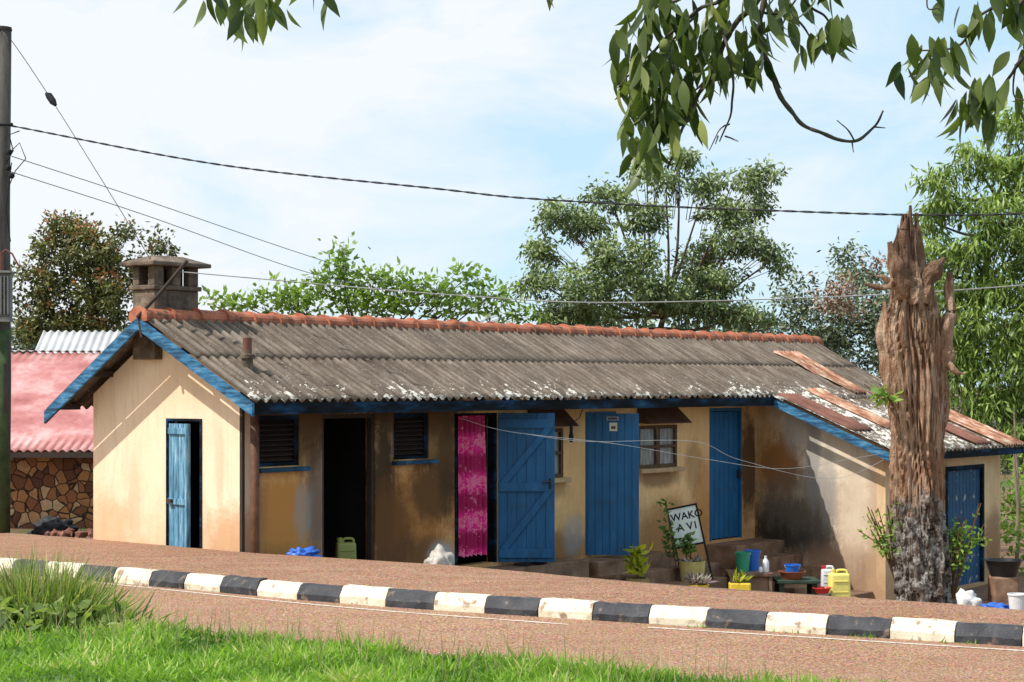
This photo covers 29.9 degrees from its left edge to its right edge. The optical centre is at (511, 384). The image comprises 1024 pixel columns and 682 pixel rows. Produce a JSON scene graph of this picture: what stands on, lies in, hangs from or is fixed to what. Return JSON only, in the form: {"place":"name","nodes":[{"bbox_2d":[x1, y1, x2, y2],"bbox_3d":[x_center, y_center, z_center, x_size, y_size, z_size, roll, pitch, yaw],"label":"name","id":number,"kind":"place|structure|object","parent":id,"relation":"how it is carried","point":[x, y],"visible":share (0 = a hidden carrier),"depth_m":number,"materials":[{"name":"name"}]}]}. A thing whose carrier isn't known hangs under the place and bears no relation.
{"place":"outdoors","nodes":[
{"label":"outdoors","id":0,"kind":"place"},
{"bbox_2d":[0,589,1023,681],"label":"grass lawn","id":1,"kind":"structure","parent":0,"point":[142,650],"depth_m":13.14,"materials":[{"name":"plant"}]},
{"bbox_2d":[0,541,187,636],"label":"grass tussock","id":2,"kind":"object","parent":1,"relation":"on","point":[20,593],"depth_m":15.29,"materials":[{"name":"plant"}]},
{"bbox_2d":[173,0,1023,196],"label":"overhanging tree","id":3,"kind":"object","parent":1,"relation":"on","point":[662,117],"visible":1,"depth_m":7.93,"materials":[{"name":"green plant"}]},
{"bbox_2d":[0,533,1023,624],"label":"pavement","id":4,"kind":"structure","parent":0,"point":[395,575],"depth_m":18.30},
{"bbox_2d":[0,0,1023,386],"label":"sky","id":5,"kind":"structure","parent":0,"point":[494,97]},
{"bbox_2d":[2,574,1023,681],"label":"road","id":6,"kind":"structure","parent":0,"point":[899,663],"depth_m":14.99,"materials":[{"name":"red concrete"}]},
{"bbox_2d":[79,580,1023,650],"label":"road marking","id":7,"kind":"object","parent":6,"relation":"on","point":[567,624],"visible":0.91,"depth_m":16.02,"materials":[{"name":"paint"}]},
{"bbox_2d":[686,624,976,643],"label":"roadside weeds","id":8,"kind":"object","parent":6,"relation":"on","point":[853,636],"visible":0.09,"depth_m":15.16,"materials":[{"name":"green plant"}]},
{"bbox_2d":[10,388,1023,604],"bbox_3d":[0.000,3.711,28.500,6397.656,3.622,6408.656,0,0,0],"label":"ground","id":9,"kind":"structure","parent":0,"point":[981,591],"depth_m":39.15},
{"bbox_2d":[0,26,25,532],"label":"utility pole","id":10,"kind":"object","parent":9,"relation":"on","point":[6,288],"visible":0.99,"depth_m":24.20,"materials":[{"name":"grey wood"}]},
{"bbox_2d":[8,171,393,291],"bbox_3d":[-4.064,-2.150,28.493,0.267,1.111,9.912,0,0,26],"label":"telephone wire","id":11,"kind":"object","parent":10,"relation":"attached to","point":[191,231],"visible":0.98,"depth_m":27.13,"materials":[{"name":"grey metal"}]},
{"bbox_2d":[11,156,559,308],"bbox_3d":[-2.467,-2.240,31.966,0.412,1.291,17.497,0,0,25],"label":"telephone wire","id":12,"kind":"object","parent":10,"relation":"attached to","point":[254,237],"visible":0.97,"depth_m":28.23,"materials":[{"name":"grey metal"}]},
{"bbox_2d":[10,125,1023,215],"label":"overhead cable","id":13,"kind":"object","parent":10,"relation":"attached to","point":[647,205],"visible":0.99,"depth_m":21.86,"materials":[{"name":"rubber"}]},
{"bbox_2d":[10,450,92,527],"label":"stone wall","id":14,"kind":"structure","parent":9,"relation":"on","point":[60,488],"depth_m":45.00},
{"bbox_2d":[11,351,100,451],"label":"red roof","id":15,"kind":"structure","parent":14,"relation":"on","point":[42,381],"depth_m":46.01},
{"bbox_2d":[11,452,92,457],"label":"eave board","id":16,"kind":"object","parent":15,"relation":"attached to","point":[51,454],"depth_m":44.26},
{"bbox_2d":[11,350,102,351],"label":"ridge flashing","id":17,"kind":"object","parent":15,"relation":"on","point":[55,350],"visible":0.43,"depth_m":48.29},
{"bbox_2d":[27,515,78,536],"bbox_3d":[-5.926,1.835,24.771,0.686,0.290,0.466,0,0,0],"label":"charcoal heap","id":18,"kind":"object","parent":9,"relation":"on","point":[44,524],"visible":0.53,"depth_m":24.63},
{"bbox_2d":[44,527,92,537],"bbox_3d":[-5.431,1.845,23.966,0.758,0.116,0.516,0,0,22],"label":"rubble pile","id":19,"kind":"object","parent":9,"relation":"on","point":[79,533],"visible":0.81,"depth_m":23.87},
{"bbox_2d":[10,208,188,349],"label":"mango tree","id":20,"kind":"object","parent":9,"relation":"on","point":[103,296],"visible":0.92,"depth_m":55.58,"materials":[{"name":"green plant"}]},
{"bbox_2d":[93,332,249,552],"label":"gable wall","id":21,"kind":"structure","parent":9,"relation":"on","point":[136,403],"depth_m":22.57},
{"bbox_2d":[120,255,210,359],"bbox_3d":[-4.121,-0.915,22.787,0.600,1.230,0.920,0,0,37],"label":"chimney","id":22,"kind":"object","parent":21,"relation":"on","point":[175,294],"visible":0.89,"depth_m":22.57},
{"bbox_2d":[0,26,153,265],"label":"guy wire","id":23,"kind":"object","parent":22,"relation":"attached to","point":[79,144],"visible":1,"depth_m":23.37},
{"bbox_2d":[45,92,56,105],"bbox_3d":[-5.729,-3.551,23.787,0.168,0.189,0.130,0,0,0],"label":"guy insulator","id":24,"kind":"object","parent":23,"relation":"attached to","point":[51,99],"visible":1,"depth_m":23.75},
{"bbox_2d":[136,260,187,337],"bbox_3d":[-4.059,-1.005,22.211,0.341,0.917,0.535,0,0,37],"label":"service mast","id":25,"kind":"object","parent":22,"relation":"attached to","point":[164,287],"visible":1,"depth_m":22.16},
{"bbox_2d":[166,418,201,548],"bbox_3d":[-3.785,1.595,22.302,0.595,2.410,0.120,0,0,37],"label":"gable door frame","id":26,"kind":"object","parent":21,"relation":"in","point":[170,420],"visible":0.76,"depth_m":22.42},
{"bbox_2d":[168,423,189,547],"bbox_3d":[-3.877,1.260,22.257,0.055,1.620,0.456,0,0,-40],"label":"gable door leaf","id":27,"kind":"object","parent":26,"relation":"attached to","point":[179,484],"visible":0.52,"depth_m":22.24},
{"bbox_2d":[240,408,244,551],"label":"corner trim","id":28,"kind":"structure","parent":21,"relation":"attached to","point":[242,480],"depth_m":21.69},
{"bbox_2d":[250,399,258,552],"bbox_3d":[-2.917,1.660,21.712,0.103,3.080,0.103,0,0,37],"label":"corner post pipe","id":29,"kind":"object","parent":9,"relation":"on","point":[254,483],"visible":0.39,"depth_m":21.67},
{"bbox_2d":[286,546,322,556],"bbox_3d":[-2.329,1.870,21.345,0.460,0.144,0.276,0,0,0],"label":"blue plastic bag","id":30,"kind":"object","parent":9,"relation":"on","point":[308,551],"visible":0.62,"depth_m":21.30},
{"bbox_2d":[335,537,356,558],"bbox_3d":[-2.018,2.048,23.227,0.248,0.405,0.183,0,0,-17],"label":"jerrycan","id":31,"kind":"object","parent":9,"relation":"on","point":[345,550],"visible":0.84,"depth_m":23.16,"materials":[{"name":"green plastic"}]},
{"bbox_2d":[198,231,549,324],"bbox_3d":[-2.956,0.091,39.958,7.518,6.626,1.779,0,0,0],"label":"leafy fruit tree","id":32,"kind":"object","parent":9,"relation":"on","point":[393,303],"visible":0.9,"depth_m":39.90,"materials":[{"name":"green plant"}]},
{"bbox_2d":[424,544,454,564],"bbox_3d":[-0.770,1.901,20.599,0.399,0.385,0.306,0,0,0],"label":"plastic sack","id":33,"kind":"object","parent":9,"relation":"on","point":[439,554],"visible":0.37,"depth_m":20.54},
{"bbox_2d":[177,411,732,564],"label":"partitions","id":34,"kind":"object","parent":9,"relation":"on","point":[344,477],"visible":0.14,"depth_m":23.96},
{"bbox_2d":[259,396,754,567],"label":"front wall","id":35,"kind":"structure","parent":9,"relation":"on","point":[414,513],"depth_m":24.49,"materials":[{"name":"paint"}]},
{"bbox_2d":[260,419,289,462],"bbox_3d":[-2.791,0.645,22.238,0.020,0.590,0.596,0,0,37],"label":"shutter backing","id":36,"kind":"object","parent":35,"relation":"attached to","point":[274,441],"visible":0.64,"depth_m":22.25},
{"bbox_2d":[259,415,297,466],"bbox_3d":[-2.744,0.645,22.209,0.070,0.590,0.686,0,0,37],"label":"window frame","id":37,"kind":"object","parent":35,"relation":"attached to","point":[294,431],"visible":0.68,"depth_m":22.37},
{"bbox_2d":[260,421,292,461],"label":"louvres","id":38,"kind":"object","parent":37,"relation":"attached to","point":[280,443],"visible":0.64,"depth_m":22.21,"materials":[{"name":"brown wood"}]},
{"bbox_2d":[259,466,310,472],"bbox_3d":[-2.652,0.980,22.176,0.105,0.050,0.826,0,0,37],"label":"window sill","id":39,"kind":"structure","parent":35,"relation":"attached to","point":[284,469],"depth_m":22.15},
{"bbox_2d":[322,414,373,559],"bbox_3d":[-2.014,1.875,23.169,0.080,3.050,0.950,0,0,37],"label":"door frame","id":40,"kind":"object","parent":35,"relation":"attached to","point":[370,486],"visible":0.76,"depth_m":23.49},
{"bbox_2d":[395,417,419,455],"bbox_3d":[-1.354,0.640,24.112,0.020,0.580,0.590,0,0,37],"label":"shutter backing","id":41,"kind":"object","parent":35,"relation":"attached to","point":[406,436],"visible":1,"depth_m":24.13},
{"bbox_2d":[394,413,427,459],"bbox_3d":[-1.307,0.640,24.082,0.070,0.580,0.680,0,0,37],"label":"window frame","id":42,"kind":"object","parent":35,"relation":"attached to","point":[424,423],"visible":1,"depth_m":24.27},
{"bbox_2d":[395,418,422,454],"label":"louvres","id":43,"kind":"object","parent":42,"relation":"attached to","point":[406,440],"visible":1,"depth_m":24.08,"materials":[{"name":"brown wood"}]},
{"bbox_2d":[391,459,438,464],"bbox_3d":[-1.216,0.970,24.050,0.105,0.050,0.820,0,0,37],"label":"window sill","id":44,"kind":"structure","parent":35,"relation":"attached to","point":[414,462],"depth_m":23.97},
{"bbox_2d":[60,348,775,409],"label":"rafters","id":45,"kind":"object","parent":35,"relation":"on","point":[78,406],"visible":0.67,"depth_m":23.25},
{"bbox_2d":[47,321,147,408],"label":"roof back sheets","id":46,"kind":"object","parent":45,"relation":"on","point":[83,396],"visible":0.09,"depth_m":23.10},
{"bbox_2d":[44,318,253,423],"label":"rake boards","id":47,"kind":"object","parent":45,"relation":"attached to","point":[112,349],"visible":1,"depth_m":22.01,"materials":[{"name":"blue paint"}]},
{"bbox_2d":[193,354,775,402],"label":"roof lower sheets","id":48,"kind":"object","parent":45,"relation":"on","point":[284,379],"visible":0.99,"depth_m":24.71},
{"bbox_2d":[148,318,856,366],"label":"roof upper sheets","id":49,"kind":"object","parent":45,"relation":"on","point":[208,338],"visible":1,"depth_m":26.02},
{"bbox_2d":[240,351,254,370],"bbox_3d":[-3.029,-0.255,21.912,0.170,0.270,0.170,0,0,37],"label":"vent pipe base","id":50,"kind":"object","parent":49,"relation":"on","point":[247,357],"visible":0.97,"depth_m":21.86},
{"bbox_2d":[243,338,251,350],"bbox_3d":[-3.029,-0.450,21.912,0.104,0.180,0.104,0,0,37],"label":"vent pipe top","id":51,"kind":"object","parent":50,"relation":"on","point":[247,344],"visible":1,"depth_m":21.87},
{"bbox_2d":[129,306,822,343],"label":"ridge tiles","id":52,"kind":"object","parent":49,"relation":"on","point":[197,314],"visible":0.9,"depth_m":26.26,"materials":[{"name":"ceramic"}]},
{"bbox_2d":[455,413,496,565],"bbox_3d":[-0.511,1.360,25.103,0.112,1.980,0.870,0,0,37],"label":"door frame","id":53,"kind":"object","parent":35,"relation":"attached to","point":[492,490],"visible":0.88,"depth_m":25.39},
{"bbox_2d":[458,415,486,557],"bbox_3d":[-0.517,1.316,24.948,0.079,1.832,0.585,0,0,37],"label":"doorway curtain","id":54,"kind":"object","parent":53,"relation":"hanging from","point":[472,507],"visible":0.99,"depth_m":24.92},
{"bbox_2d":[254,397,773,414],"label":"front fascia","id":55,"kind":"structure","parent":35,"relation":"attached to","point":[351,407],"depth_m":24.37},
{"bbox_2d":[498,413,554,561],"bbox_3d":[0.191,1.360,25.398,0.752,1.980,0.067,0,0,1],"label":"open door leaf","id":56,"kind":"object","parent":35,"relation":"attached to","point":[526,506],"visible":1,"depth_m":25.41,"materials":[{"name":"blue paint"}]},
{"bbox_2d":[528,409,578,426],"bbox_3d":[0.562,0.453,26.228,0.235,0.235,0.900,0,0,37],"label":"window awning","id":57,"kind":"object","parent":35,"relation":"attached to","point":[563,418],"depth_m":26.36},
{"bbox_2d":[555,428,562,477],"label":"window frame","id":58,"kind":"object","parent":35,"relation":"attached to","point":[560,451],"visible":0.31,"depth_m":26.58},
{"bbox_2d":[555,432,558,473],"bbox_3d":[0.437,0.940,26.324,0.012,0.620,0.680,0,0,37],"label":"window pane","id":59,"kind":"object","parent":58,"relation":"in","point":[557,455],"visible":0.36,"depth_m":26.57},
{"bbox_2d":[585,411,615,554],"bbox_3d":[1.234,1.390,27.379,0.112,2.020,0.755,0,0,37],"label":"door frame","id":60,"kind":"object","parent":35,"relation":"attached to","point":[586,484],"visible":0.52,"depth_m":27.05,"materials":[{"name":"blue paint"}]},
{"bbox_2d":[588,413,638,554],"bbox_3d":[1.431,1.400,27.031,0.722,2.000,0.022,0,0,3],"label":"open door leaf","id":61,"kind":"object","parent":35,"relation":"attached to","point":[613,499],"visible":0.88,"depth_m":27.02,"materials":[{"name":"blue paint"}]},
{"bbox_2d":[607,417,618,430],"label":"door notices","id":62,"kind":"object","parent":61,"relation":"attached to","point":[612,426],"depth_m":27.01,"materials":[{"name":"paper"}]},
{"bbox_2d":[639,425,676,468],"bbox_3d":[2.150,0.915,28.539,0.073,0.630,1.060,0,0,37],"label":"window frame","id":63,"kind":"object","parent":35,"relation":"attached to","point":[657,446],"visible":0.79,"depth_m":28.52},
{"bbox_2d":[640,428,672,464],"bbox_3d":[2.140,0.915,28.546,0.012,0.570,0.940,0,0,38],"label":"window pane","id":64,"kind":"object","parent":63,"relation":"in","point":[647,454],"visible":0.64,"depth_m":28.49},
{"bbox_2d":[639,467,684,473],"bbox_3d":[2.217,1.268,28.506,0.100,0.065,1.190,0,0,37],"label":"window sill","id":65,"kind":"structure","parent":35,"relation":"attached to","point":[659,470],"depth_m":28.43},
{"bbox_2d":[637,407,691,423],"bbox_3d":[2.265,0.453,28.450,0.235,0.235,1.160,0,0,37],"label":"window awning","id":66,"kind":"object","parent":35,"relation":"attached to","point":[669,415],"depth_m":28.37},
{"bbox_2d":[712,411,737,538],"bbox_3d":[3.322,1.410,30.097,0.023,1.980,0.852,0,0,38],"label":"closed door leaf","id":67,"kind":"object","parent":35,"relation":"attached to","point":[724,482],"visible":1,"depth_m":30.10,"materials":[{"name":"blue paint"}]},
{"bbox_2d":[709,408,741,540],"bbox_3d":[3.320,1.390,30.099,0.112,2.060,0.960,0,0,37],"label":"door frame","id":68,"kind":"object","parent":35,"relation":"attached to","point":[739,410],"visible":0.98,"depth_m":30.41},
{"bbox_2d":[0,558,1023,646],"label":"painted kerb","id":69,"kind":"structure","parent":9,"relation":"on","point":[926,629],"depth_m":16.38,"materials":[{"name":"white paint"}]},
{"bbox_2d":[11,231,1023,558],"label":"distant trees","id":70,"kind":"object","parent":9,"relation":"on","point":[843,313],"visible":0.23,"depth_m":79.50,"materials":[{"name":"green plant"}]},
{"bbox_2d":[622,542,652,582],"bbox_3d":[1.708,2.543,26.316,0.463,0.833,0.454,0,0,0],"label":"potted croton","id":71,"kind":"object","parent":9,"relation":"on","point":[636,559],"visible":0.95,"depth_m":26.25,"materials":[{"name":"plant"}]},
{"bbox_2d":[506,145,800,333],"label":"eucalyptus tree","id":72,"kind":"object","parent":9,"relation":"on","point":[708,286],"visible":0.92,"depth_m":60.68,"materials":[{"name":"green plant"}]},
{"bbox_2d":[484,538,872,598],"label":"concrete steps","id":73,"kind":"structure","parent":9,"relation":"on","point":[662,569],"depth_m":27.78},
{"bbox_2d":[656,498,707,581],"bbox_3d":[2.433,2.262,27.278,0.772,1.316,0.424,0,0,0],"label":"potted shrub","id":74,"kind":"object","parent":9,"relation":"on","point":[695,565],"visible":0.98,"depth_m":27.25,"materials":[{"name":"green plant"}]},
{"bbox_2d":[666,503,712,578],"bbox_3d":[2.578,2.293,27.500,0.499,1.145,0.040,-11,-10,0],"label":"painted sign","id":75,"kind":"object","parent":9,"relation":"on","point":[686,518],"visible":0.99,"depth_m":27.55,"materials":[{"name":"paint"}]},
{"bbox_2d":[683,569,717,587],"bbox_3d":[2.590,2.769,26.398,0.546,0.502,0.532,0,0,-39],"label":"potted purple plant","id":76,"kind":"object","parent":9,"relation":"on","point":[701,580],"visible":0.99,"depth_m":26.33,"materials":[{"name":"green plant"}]},
{"bbox_2d":[728,567,753,589],"bbox_3d":[3.208,2.786,26.947,0.354,0.468,0.330,0,0,-10],"label":"can planter","id":77,"kind":"object","parent":9,"relation":"on","point":[740,582],"visible":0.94,"depth_m":26.82,"materials":[{"name":"yellow plastic"}]},
{"bbox_2d":[725,569,772,591],"bbox_3d":[3.480,3.120,28.150,0.640,0.760,0.600,0,0,0],"label":"washing stand","id":78,"kind":"object","parent":9,"relation":"on","point":[758,581],"visible":0.43,"depth_m":27.90,"materials":[{"name":"wood"}]},
{"bbox_2d":[734,551,750,571],"bbox_3d":[3.380,2.593,28.050,0.249,0.290,0.244,0,0,0],"label":"bucket","id":79,"kind":"object","parent":78,"relation":"on","point":[742,558],"visible":0.98,"depth_m":27.97,"materials":[{"name":"green plastic"}]},
{"bbox_2d":[744,549,760,570],"bbox_3d":[3.550,2.588,28.280,0.260,0.300,0.254,0,0,0],"label":"bucket","id":80,"kind":"object","parent":78,"relation":"on","point":[754,560],"visible":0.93,"depth_m":28.19,"materials":[{"name":"blue plastic"}]},
{"bbox_2d":[772,577,820,594],"bbox_3d":[4.180,3.225,28.200,0.640,0.750,0.600,0,0,0],"label":"bench","id":81,"kind":"object","parent":9,"relation":"on","point":[810,582],"visible":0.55,"depth_m":27.95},
{"bbox_2d":[778,570,805,579],"bbox_3d":[4.110,2.789,28.100,0.410,0.120,0.408,0,0,0],"label":"wash basin","id":82,"kind":"object","parent":81,"relation":"on","point":[785,575],"visible":1,"depth_m":27.97,"materials":[{"name":"brown plastic"}]},
{"bbox_2d":[784,564,800,571],"bbox_3d":[4.120,2.730,28.120,0.249,0.190,0.244,0,0,0],"label":"bucket","id":83,"kind":"object","parent":82,"relation":"in","point":[792,567],"visible":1,"depth_m":28.03,"materials":[{"name":"blue plastic"}]},
{"bbox_2d":[828,569,850,596],"bbox_3d":[4.800,2.923,28.098,0.308,0.453,0.203,0,0,-9],"label":"jerrycan","id":84,"kind":"object","parent":9,"relation":"on","point":[839,583],"visible":0.92,"depth_m":28.01,"materials":[{"name":"yellow plastic"}]},
{"bbox_2d":[864,205,964,603],"bbox_3d":[3.633,0.690,17.256,0.991,4.620,0.628,0,0,0],"label":"dead tree","id":85,"kind":"object","parent":9,"relation":"on","point":[914,332],"visible":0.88,"depth_m":17.10,"materials":[{"name":"brown wood"}]},
{"bbox_2d":[858,383,991,598],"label":"sapling shoots","id":86,"kind":"object","parent":9,"relation":"on","point":[956,560],"visible":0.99,"depth_m":17.19,"materials":[{"name":"green plant"}]},
{"bbox_2d":[876,447,999,599],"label":"wing front wall","id":87,"kind":"structure","parent":9,"relation":"on","point":[884,584],"depth_m":31.77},
{"bbox_2d":[784,398,1022,451],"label":"roof wing sheets","id":88,"kind":"object","parent":87,"relation":"on","point":[878,434],"visible":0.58,"depth_m":30.72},
{"bbox_2d":[460,418,881,468],"bbox_3d":[2.781,0.811,26.630,8.277,0.787,0.400,0,0,-36],"label":"clothes line","id":89,"kind":"object","parent":88,"relation":"attached to","point":[666,452],"visible":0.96,"depth_m":25.91,"materials":[{"name":"fabric"}]},
{"bbox_2d":[534,435,882,478],"bbox_3d":[3.020,0.990,26.848,7.641,0.786,0.123,0,0,-38],"label":"clothes line","id":90,"kind":"object","parent":88,"relation":"attached to","point":[703,443],"visible":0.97,"depth_m":26.41,"materials":[{"name":"fabric"}]},
{"bbox_2d":[729,364,882,400],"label":"roof wing sheets","id":91,"kind":"object","parent":88,"relation":"on","point":[788,379],"visible":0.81,"depth_m":31.80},
{"bbox_2d":[773,350,866,393],"bbox_3d":[5.259,-0.223,32.676,1.352,0.752,0.850,0,0,37],"label":"rust patch","id":92,"kind":"object","parent":91,"relation":"on","point":[806,362],"visible":1,"depth_m":32.74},
{"bbox_2d":[779,393,872,430],"bbox_3d":[4.912,0.417,30.006,1.352,0.596,0.611,0,0,37],"label":"red patch sheet","id":93,"kind":"object","parent":88,"relation":"on","point":[830,414],"visible":1,"depth_m":29.93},
{"bbox_2d":[807,388,889,427],"bbox_3d":[5.520,0.366,30.963,1.452,0.652,0.451,0,0,37],"label":"rust patch","id":94,"kind":"object","parent":88,"relation":"on","point":[849,406],"visible":0.87,"depth_m":30.95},
{"bbox_2d":[945,423,990,444],"bbox_3d":[7.440,0.790,31.823,0.852,0.390,0.652,0,0,37],"label":"rust patch","id":95,"kind":"object","parent":88,"relation":"on","point":[963,434],"visible":0.72,"depth_m":31.71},
{"bbox_2d":[948,409,1023,445],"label":"rust patch","id":96,"kind":"object","parent":88,"relation":"on","point":[979,428],"visible":0.68,"depth_m":32.63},
{"bbox_2d":[945,464,983,581],"bbox_3d":[7.461,2.320,31.712,0.120,1.980,1.500,0,0,37],"label":"door frame","id":97,"kind":"object","parent":87,"relation":"attached to","point":[966,467],"visible":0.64,"depth_m":32.22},
{"bbox_2d":[948,470,962,585],"bbox_3d":[7.256,2.360,31.447,0.022,1.900,0.662,0,0,37],"label":"wing door leaf","id":98,"kind":"object","parent":97,"relation":"in","point":[955,494],"visible":0.57,"depth_m":31.48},
{"bbox_2d":[963,469,979,584],"bbox_3d":[7.667,2.360,31.982,0.023,1.900,0.662,0,0,38],"label":"wing door leaf","id":99,"kind":"object","parent":97,"relation":"in","point":[971,489],"visible":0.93,"depth_m":32.01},
{"bbox_2d":[944,447,1023,458],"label":"wing fascia","id":100,"kind":"structure","parent":87,"relation":"attached to","point":[982,452],"depth_m":31.39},
{"bbox_2d":[905,101,1023,471],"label":"gum tree","id":101,"kind":"object","parent":9,"relation":"on","point":[970,346],"visible":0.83,"depth_m":45.73,"materials":[{"name":"green plant"}]},
{"bbox_2d":[956,588,981,605],"bbox_3d":[6.699,3.188,28.107,0.446,0.407,0.392,0,0,22],"label":"white sack","id":102,"kind":"object","parent":9,"relation":"on","point":[964,597],"visible":0.35,"depth_m":28.02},
{"bbox_2d":[981,602,1008,608],"bbox_3d":[7.148,3.291,28.191,0.800,0.196,0.549,0,0,0],"label":"blue tarpaulin","id":103,"kind":"object","parent":9,"relation":"on","point":[997,605],"visible":0.19,"depth_m":28.11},
{"bbox_2d":[988,575,1018,602],"bbox_3d":[7.600,3.276,29.600,0.400,0.649,0.400,0,0,0],"label":"stone block","id":104,"kind":"object","parent":9,"relation":"on","point":[999,588],"depth_m":29.40,"materials":[{"name":"stone"}]},
{"bbox_2d":[983,558,1023,576],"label":"black tub","id":105,"kind":"object","parent":104,"relation":"on","point":[1003,567],"visible":1,"depth_m":29.41,"materials":[{"name":"plastic"}]},
{"bbox_2d":[1000,454,1023,575],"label":"undergrowth","id":106,"kind":"object","parent":9,"relation":"on","point":[1010,517],"visible":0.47,"depth_m":38.52,"materials":[{"name":"green plant"}]},
{"bbox_2d":[1007,593,1023,609],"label":"bucket","id":107,"kind":"object","parent":9,"relation":"on","point":[1016,601],"visible":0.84,"depth_m":27.79,"materials":[{"name":"white plastic"}]},
{"bbox_3d":[4.550,3.055,28.000,0.216,0.050,0.215,0,0,0],"label":"wash basin","id":108,"kind":"object","parent":9,"relation":"on","visible":0},
{"bbox_2d":[812,586,831,593],"bbox_3d":[4.520,2.990,27.900,0.281,0.080,0.279,0,0,0],"label":"wash basin","id":109,"kind":"object","parent":108,"relation":"on","point":[821,589],"visible":1,"depth_m":27.81,"materials":[{"name":"red plastic"}]},
{"bbox_3d":[4.875,3.378,28.250,0.550,0.445,0.700,0,0,0],"label":"stone block","id":110,"kind":"object","parent":9,"relation":"on","visible":0},
{"bbox_2d":[821,565,833,586],"bbox_3d":[4.700,2.852,28.497,0.198,0.337,0.143,0,0,0],"label":"detergent jug","id":111,"kind":"object","parent":110,"relation":"on","point":[825,571],"visible":0.64,"depth_m":28.44,"materials":[{"name":"white plastic"}]},
{"bbox_2d":[180,271,1023,302],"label":"service wire","id":112,"kind":"object","parent":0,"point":[585,302],"visible":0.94,"depth_m":21.01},
{"bbox_2d":[755,396,885,598],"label":"wing side wall","id":113,"kind":"structure","parent":0,"point":[817,521],"depth_m":30.13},
{"bbox_2d":[773,398,889,461],"bbox_3d":[4.949,0.701,29.489,2.120,1.002,0.036,0,0,38],"label":"wing rake board","id":114,"kind":"object","parent":113,"relation":"attached to","point":[829,428],"visible":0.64,"depth_m":29.48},
{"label":"house body","id":115,"kind":"object","parent":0,"visible":0},
{"bbox_2d":[35,330,120,353],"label":"roof","id":116,"kind":"structure","parent":115,"relation":"on","point":[87,340],"depth_m":51.06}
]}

